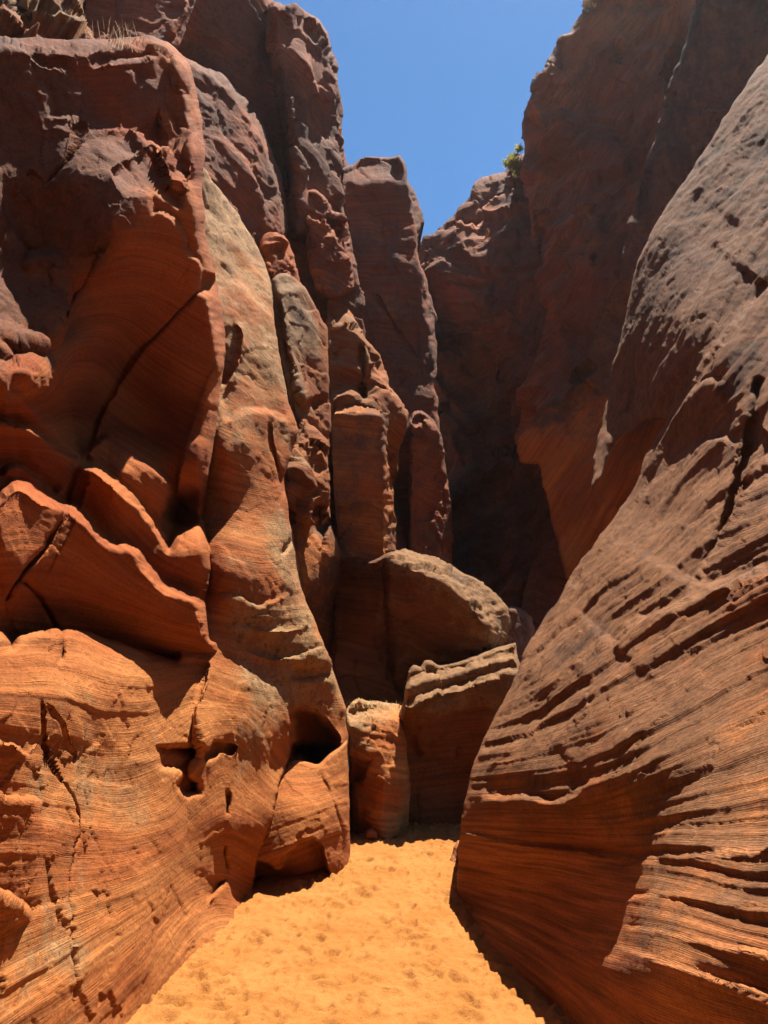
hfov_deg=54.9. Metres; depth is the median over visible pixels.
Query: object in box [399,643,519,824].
layered boulder
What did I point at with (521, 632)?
dark boulder
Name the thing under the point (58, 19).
pale cliff
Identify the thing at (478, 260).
back cliff
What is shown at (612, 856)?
canyon wall
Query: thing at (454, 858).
wedge rock
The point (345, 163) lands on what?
rock spire
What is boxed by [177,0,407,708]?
sandstone cliff
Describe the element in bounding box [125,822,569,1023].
sand
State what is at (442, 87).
sky
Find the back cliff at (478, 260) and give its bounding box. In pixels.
[418,154,555,607]
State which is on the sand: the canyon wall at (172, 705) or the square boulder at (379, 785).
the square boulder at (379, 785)
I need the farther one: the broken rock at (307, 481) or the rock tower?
the rock tower
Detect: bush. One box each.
[502,143,523,177]
[582,0,596,11]
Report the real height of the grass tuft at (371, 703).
0.090 m
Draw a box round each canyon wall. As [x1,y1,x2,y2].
[0,35,349,1023]
[456,0,767,1023]
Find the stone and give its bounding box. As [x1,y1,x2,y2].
[365,828,377,839]
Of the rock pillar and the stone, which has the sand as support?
the stone
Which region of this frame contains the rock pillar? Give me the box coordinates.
[326,298,408,560]
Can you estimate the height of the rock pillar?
5.243 m
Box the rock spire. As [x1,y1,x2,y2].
[340,154,347,180]
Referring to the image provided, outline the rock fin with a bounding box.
[82,0,195,48]
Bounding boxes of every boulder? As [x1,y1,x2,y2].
[332,548,512,704]
[346,698,410,838]
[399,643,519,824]
[507,605,534,662]
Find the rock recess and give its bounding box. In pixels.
[291,519,355,656]
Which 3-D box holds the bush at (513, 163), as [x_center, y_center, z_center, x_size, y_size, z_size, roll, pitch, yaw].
[3.358,-8.902,18.692,0.738,0.799,0.639,7,-14,-28]
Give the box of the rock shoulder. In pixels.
[183,56,287,250]
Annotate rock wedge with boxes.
[254,740,349,880]
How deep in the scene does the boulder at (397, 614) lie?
10.04 m
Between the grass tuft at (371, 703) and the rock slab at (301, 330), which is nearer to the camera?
the grass tuft at (371, 703)
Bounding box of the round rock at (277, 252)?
[260,232,299,280]
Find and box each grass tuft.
[92,16,143,51]
[344,700,401,708]
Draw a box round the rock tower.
[341,155,453,565]
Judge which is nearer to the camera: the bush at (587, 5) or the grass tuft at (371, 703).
the grass tuft at (371, 703)
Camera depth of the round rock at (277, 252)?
9.91 m
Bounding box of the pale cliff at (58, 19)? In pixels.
[0,0,94,39]
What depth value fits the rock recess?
9.78 m
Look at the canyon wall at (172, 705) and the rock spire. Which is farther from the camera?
the rock spire
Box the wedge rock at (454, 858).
[450,840,458,865]
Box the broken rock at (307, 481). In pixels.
[284,417,330,526]
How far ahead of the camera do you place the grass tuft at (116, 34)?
5.30 m
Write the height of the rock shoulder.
4.668 m
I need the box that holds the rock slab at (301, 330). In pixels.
[272,273,330,454]
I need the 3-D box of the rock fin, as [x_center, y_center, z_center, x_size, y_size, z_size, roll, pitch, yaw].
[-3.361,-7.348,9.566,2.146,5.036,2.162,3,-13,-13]
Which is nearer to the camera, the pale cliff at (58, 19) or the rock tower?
the pale cliff at (58, 19)
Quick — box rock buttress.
[304,189,353,299]
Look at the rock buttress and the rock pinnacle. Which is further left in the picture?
the rock buttress
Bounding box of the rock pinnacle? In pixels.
[514,0,695,445]
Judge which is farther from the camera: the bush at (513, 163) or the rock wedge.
the bush at (513, 163)
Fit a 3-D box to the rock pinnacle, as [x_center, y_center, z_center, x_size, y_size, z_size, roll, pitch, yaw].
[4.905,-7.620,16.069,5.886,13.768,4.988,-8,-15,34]
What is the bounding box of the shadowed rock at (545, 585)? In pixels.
[521,538,566,634]
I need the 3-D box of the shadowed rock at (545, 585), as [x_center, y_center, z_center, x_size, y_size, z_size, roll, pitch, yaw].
[3.164,1.623,13.625,1.476,3.163,2.790,-3,-13,14]
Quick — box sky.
[273,0,583,241]

